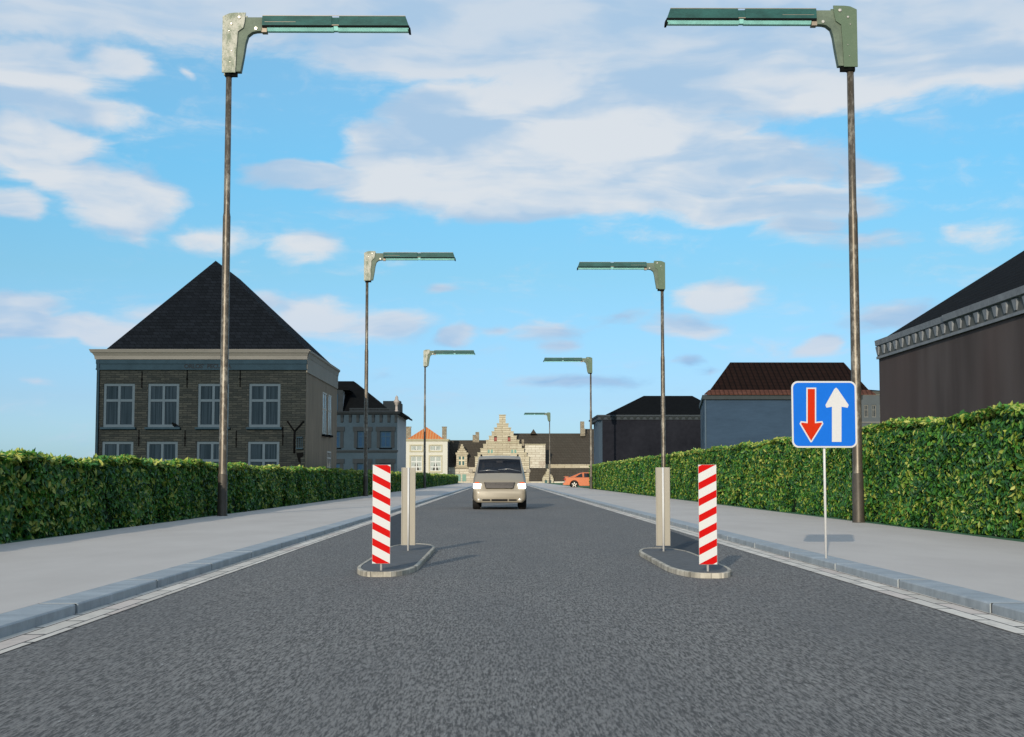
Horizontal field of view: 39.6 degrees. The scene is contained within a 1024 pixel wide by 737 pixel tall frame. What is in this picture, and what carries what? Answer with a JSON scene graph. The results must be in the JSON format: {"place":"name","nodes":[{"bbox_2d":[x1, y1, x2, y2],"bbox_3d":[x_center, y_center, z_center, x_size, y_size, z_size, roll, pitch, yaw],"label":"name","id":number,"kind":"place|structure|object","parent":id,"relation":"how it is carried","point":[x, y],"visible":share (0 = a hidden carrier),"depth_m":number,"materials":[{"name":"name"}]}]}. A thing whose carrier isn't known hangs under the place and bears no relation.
{"place":"outdoors","nodes":[
{"label":"outdoors","id":0,"kind":"place"},
{"bbox_2d":[0,483,472,613],"bbox_3d":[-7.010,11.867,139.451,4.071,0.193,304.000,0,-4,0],"label":"pavement","id":1,"kind":"structure","parent":0,"point":[34,572],"depth_m":21.92,"materials":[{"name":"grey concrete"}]},
{"bbox_2d":[89,261,339,467],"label":"stone house","id":2,"kind":"structure","parent":1,"relation":"on","point":[158,371],"depth_m":66.04,"materials":[{"name":"brick"}]},
{"bbox_2d":[102,441,132,456],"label":"window","id":3,"kind":"structure","parent":2,"relation":"in","point":[110,448],"depth_m":65.84,"materials":[{"name":"grey glass"}]},
{"bbox_2d":[100,383,135,428],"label":"window","id":4,"kind":"structure","parent":2,"relation":"in","point":[119,398],"depth_m":66.00,"materials":[{"name":"grey glass"}]},
{"bbox_2d":[146,441,177,460],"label":"window","id":5,"kind":"structure","parent":2,"relation":"in","point":[166,450],"depth_m":65.86,"materials":[{"name":"grey glass"}]},
{"bbox_2d":[144,383,180,428],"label":"window","id":6,"kind":"structure","parent":2,"relation":"in","point":[163,398],"depth_m":66.02,"materials":[{"name":"grey glass"}]},
{"bbox_2d":[195,383,229,428],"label":"window","id":7,"kind":"structure","parent":2,"relation":"in","point":[208,393],"depth_m":66.03,"materials":[{"name":"grey glass"}]},
{"bbox_2d":[197,441,227,462],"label":"window","id":8,"kind":"structure","parent":2,"relation":"in","point":[208,451],"depth_m":65.87,"materials":[{"name":"grey glass"}]},
{"bbox_2d":[248,441,278,465],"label":"window","id":9,"kind":"structure","parent":2,"relation":"in","point":[260,453],"depth_m":65.89,"materials":[{"name":"grey glass"}]},
{"bbox_2d":[246,383,281,428],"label":"window","id":10,"kind":"structure","parent":2,"relation":"in","point":[264,398],"depth_m":66.05,"materials":[{"name":"grey glass"}]},
{"bbox_2d":[322,392,328,436],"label":"window","id":11,"kind":"structure","parent":2,"relation":"in","point":[324,395],"depth_m":72.77,"materials":[{"name":"glass"}]},
{"bbox_2d":[327,451,330,467],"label":"window","id":12,"kind":"structure","parent":2,"relation":"in","point":[328,452],"depth_m":74.72,"materials":[{"name":"glass"}]},
{"bbox_2d":[328,394,332,436],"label":"window","id":13,"kind":"structure","parent":2,"relation":"in","point":[329,396],"depth_m":75.03,"materials":[{"name":"glass"}]},
{"bbox_2d":[0,447,458,543],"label":"clipped hedge","id":14,"kind":"object","parent":1,"relation":"on","point":[42,495],"visible":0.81,"depth_m":32.16,"materials":[{"name":"green plant"}]},
{"bbox_2d":[217,12,410,515],"bbox_3d":[-5.559,-3.008,40.106,5.347,14.260,0.394,0,-4,0],"label":"street lamp","id":15,"kind":"object","parent":1,"relation":"on","point":[239,30],"visible":1,"depth_m":40.40,"materials":[{"name":"metal"}]},
{"bbox_2d":[363,251,455,495],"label":"street lamp","id":16,"kind":"object","parent":1,"relation":"on","point":[372,259],"visible":0.98,"depth_m":82.97,"materials":[{"name":"metal"}]},
{"bbox_2d":[406,427,450,473],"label":"white house","id":17,"kind":"structure","parent":1,"relation":"on","point":[437,453],"depth_m":295.41,"materials":[{"name":"beige paint"}]},
{"bbox_2d":[411,446,421,450],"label":"window","id":18,"kind":"structure","parent":17,"relation":"in","point":[413,448],"depth_m":295.58,"materials":[{"name":"white glass"}]},
{"bbox_2d":[411,456,421,470],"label":"window","id":19,"kind":"structure","parent":17,"relation":"in","point":[416,461],"depth_m":295.36,"materials":[{"name":"white glass"}]},
{"bbox_2d":[430,446,440,450],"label":"window","id":20,"kind":"structure","parent":17,"relation":"in","point":[432,448],"depth_m":295.58,"materials":[{"name":"white glass"}]},
{"bbox_2d":[430,456,440,470],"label":"window","id":21,"kind":"structure","parent":17,"relation":"in","point":[435,461],"depth_m":295.36,"materials":[{"name":"white glass"}]},
{"bbox_2d":[423,350,474,487],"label":"street lamp","id":22,"kind":"object","parent":1,"relation":"on","point":[427,354],"visible":0.99,"depth_m":146.78,"materials":[{"name":"metal"}]},
{"bbox_2d":[0,485,1023,736],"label":"road","id":23,"kind":"structure","parent":0,"point":[544,613],"depth_m":9.35,"materials":[{"name":"grey asphalt"}]},
{"bbox_2d":[0,487,472,653],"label":"gutter","id":24,"kind":"object","parent":23,"relation":"on","point":[19,639],"visible":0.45,"depth_m":13.46,"materials":[{"name":"grey concrete"}]},
{"bbox_2d":[390,513,400,545],"bbox_3d":[-3.070,4.009,37.291,0.660,0.001,27.059,0,-4,-4],"label":"road patch","id":25,"kind":"object","parent":23,"relation":"on","point":[395,529],"visible":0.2,"depth_m":30.87,"materials":[{"name":"grey asphalt"}]},
{"bbox_2d":[357,544,434,576],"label":"traffic island","id":26,"kind":"structure","parent":23,"relation":"on","point":[414,558],"depth_m":18.37,"materials":[{"name":"concrete"}]},
{"bbox_2d":[372,465,390,569],"bbox_3d":[-1.545,1.765,16.841,0.212,1.247,0.053,0,-4,0],"label":"marker board","id":27,"kind":"object","parent":26,"relation":"on","point":[381,515],"visible":1,"depth_m":16.82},
{"bbox_2d":[401,468,415,550],"bbox_3d":[-1.560,2.115,21.401,0.212,1.247,0.053,0,-4,0],"label":"marker board","id":28,"kind":"object","parent":26,"relation":"on","point":[408,490],"visible":1,"depth_m":21.41,"materials":[{"name":"beige metal"}]},
{"bbox_2d":[468,454,530,508],"bbox_3d":[-0.470,4.260,53.913,2.300,2.054,5.035,0,-4,0],"label":"van","id":29,"kind":"object","parent":23,"relation":"on","point":[499,479],"visible":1,"depth_m":51.79,"materials":[{"name":"beige paint"}]},
{"bbox_2d":[665,531,698,554],"bbox_3d":[3.107,3.110,25.583,0.767,0.001,13.356,0,-4,6],"label":"road patch","id":30,"kind":"object","parent":23,"relation":"on","point":[681,542],"visible":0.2,"depth_m":24.77,"materials":[{"name":"grey asphalt"}]},
{"bbox_2d":[639,548,731,577],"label":"traffic island","id":31,"kind":"structure","parent":23,"relation":"on","point":[680,562],"depth_m":18.08,"materials":[{"name":"concrete"}]},
{"bbox_2d":[656,467,669,550],"bbox_3d":[2.256,2.102,21.231,0.212,1.247,0.053,0,-4,0],"label":"marker board","id":32,"kind":"object","parent":31,"relation":"on","point":[663,506],"visible":1,"depth_m":21.24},
{"bbox_2d":[698,465,716,570],"bbox_3d":[2.291,1.752,16.671,0.212,1.247,0.053,0,-4,0],"label":"marker board","id":33,"kind":"object","parent":31,"relation":"on","point":[707,498],"visible":1,"depth_m":16.65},
{"bbox_2d":[527,485,1023,634],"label":"gutter","id":34,"kind":"object","parent":23,"relation":"on","point":[1005,623],"visible":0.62,"depth_m":14.81,"materials":[{"name":"grey concrete"}]},
{"bbox_2d":[0,0,1023,458],"label":"sky","id":35,"kind":"structure","parent":0,"point":[527,142],"materials":[{"name":"blue"}]},
{"bbox_2d":[526,483,1023,601],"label":"pavement","id":36,"kind":"structure","parent":0,"point":[993,566],"depth_m":23.28,"materials":[{"name":"grey concrete"}]},
{"bbox_2d":[524,412,550,483],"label":"street lamp","id":37,"kind":"object","parent":36,"relation":"on","point":[548,415],"visible":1,"depth_m":248.97,"materials":[{"name":"metal"}]},
{"bbox_2d":[543,357,592,488],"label":"street lamp","id":38,"kind":"object","parent":36,"relation":"on","point":[587,361],"visible":1,"depth_m":134.82,"materials":[{"name":"metal"}]},
{"bbox_2d":[577,261,665,466],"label":"street lamp","id":39,"kind":"object","parent":36,"relation":"on","point":[657,268],"visible":0.92,"depth_m":75.01,"materials":[{"name":"metal"}]},
{"bbox_2d":[664,5,864,522],"bbox_3d":[6.034,-2.573,34.145,4.652,12.480,0.343,0,-4,0],"label":"street lamp","id":40,"kind":"object","parent":36,"relation":"on","point":[839,23],"visible":1,"depth_m":34.42,"materials":[{"name":"metal"}]},
{"bbox_2d":[548,483,1023,541],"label":"verge","id":41,"kind":"structure","parent":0,"point":[973,534],"depth_m":33.91,"materials":[{"name":"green plant"}]},
{"bbox_2d":[589,396,700,463],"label":"charcoal house","id":42,"kind":"structure","parent":41,"relation":"on","point":[632,429],"depth_m":149.06,"materials":[{"name":"black paint"}]},
{"bbox_2d":[699,362,875,448],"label":"blue house","id":43,"kind":"structure","parent":41,"relation":"on","point":[740,402],"depth_m":95.22,"materials":[{"name":"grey paint"}]},
{"bbox_2d":[589,400,1023,538],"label":"clipped hedge","id":44,"kind":"object","parent":41,"relation":"on","point":[962,471],"visible":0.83,"depth_m":33.08,"materials":[{"name":"green plant"}]},
{"bbox_2d":[861,390,879,426],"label":"grey house","id":45,"kind":"structure","parent":41,"relation":"on","point":[870,405],"depth_m":121.36,"materials":[{"name":"paint"}]},
{"bbox_2d":[864,405,867,416],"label":"window","id":46,"kind":"structure","parent":45,"relation":"in","point":[865,406],"depth_m":121.39,"materials":[{"name":"grey glass"}]},
{"bbox_2d":[872,405,875,416],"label":"window","id":47,"kind":"structure","parent":45,"relation":"in","point":[873,406],"depth_m":121.39,"materials":[{"name":"grey glass"}]},
{"bbox_2d":[875,251,1023,423],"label":"brown rendered house","id":48,"kind":"structure","parent":41,"relation":"on","point":[959,351],"depth_m":47.26,"materials":[{"name":"brown paint"}]},
{"label":"ground","id":49,"kind":"structure","parent":0,"visible":0},
{"bbox_2d":[0,485,472,637],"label":"kerb","id":50,"kind":"structure","parent":49,"relation":"on","point":[24,619],"depth_m":14.40,"materials":[{"name":"grey concrete"}]},
{"bbox_2d":[336,381,411,471],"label":"mansard house","id":51,"kind":"structure","parent":49,"relation":"on","point":[387,432],"depth_m":129.88,"materials":[{"name":"blue stone"}]},
{"bbox_2d":[337,431,340,448],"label":"window","id":52,"kind":"structure","parent":51,"relation":"in","point":[338,432],"depth_m":129.85,"materials":[{"name":"glass"}]},
{"bbox_2d":[357,463,363,469],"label":"window","id":53,"kind":"structure","parent":51,"relation":"in","point":[360,466],"depth_m":129.70,"materials":[{"name":"glass"}]},
{"bbox_2d":[356,431,368,448],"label":"window","id":54,"kind":"structure","parent":51,"relation":"in","point":[360,434],"depth_m":129.89,"materials":[{"name":"glass"}]},
{"bbox_2d":[379,431,391,448],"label":"window","id":55,"kind":"structure","parent":51,"relation":"in","point":[385,436],"depth_m":129.89,"materials":[{"name":"glass"}]},
{"bbox_2d":[449,432,485,482],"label":"slate wing","id":56,"kind":"structure","parent":49,"relation":"on","point":[463,454],"depth_m":302.05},
{"bbox_2d":[475,415,529,482],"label":"stepped gable house","id":57,"kind":"structure","parent":49,"relation":"on","point":[502,441],"depth_m":299.63,"materials":[{"name":"beige brick"}]},
{"bbox_2d":[487,449,492,453],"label":"window","id":58,"kind":"structure","parent":57,"relation":"in","point":[489,451],"depth_m":299.64,"materials":[{"name":"glass"}]},
{"bbox_2d":[511,449,516,453],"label":"window","id":59,"kind":"structure","parent":57,"relation":"in","point":[513,451],"depth_m":299.72,"materials":[{"name":"glass"}]},
{"bbox_2d":[513,421,593,482],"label":"long slate roof building","id":60,"kind":"structure","parent":49,"relation":"on","point":[569,454],"depth_m":306.80,"materials":[{"name":"beige stone"}]},
{"bbox_2d":[563,472,589,486],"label":"hatchback car","id":61,"kind":"object","parent":49,"relation":"on","point":[581,479],"visible":0.57,"depth_m":157.61,"materials":[{"name":"orange paint"}]},
{"bbox_2d":[526,484,1023,621],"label":"kerb","id":62,"kind":"structure","parent":49,"relation":"on","point":[1013,609],"depth_m":15.81,"materials":[{"name":"grey concrete"}]},
{"bbox_2d":[791,381,856,557],"bbox_3d":[4.125,1.331,18.766,0.860,2.330,0.078,0,-4,0],"label":"traffic sign","id":63,"kind":"object","parent":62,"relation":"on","point":[824,414],"visible":1,"depth_m":18.79,"materials":[{"name":"blue metal"}]}
]}

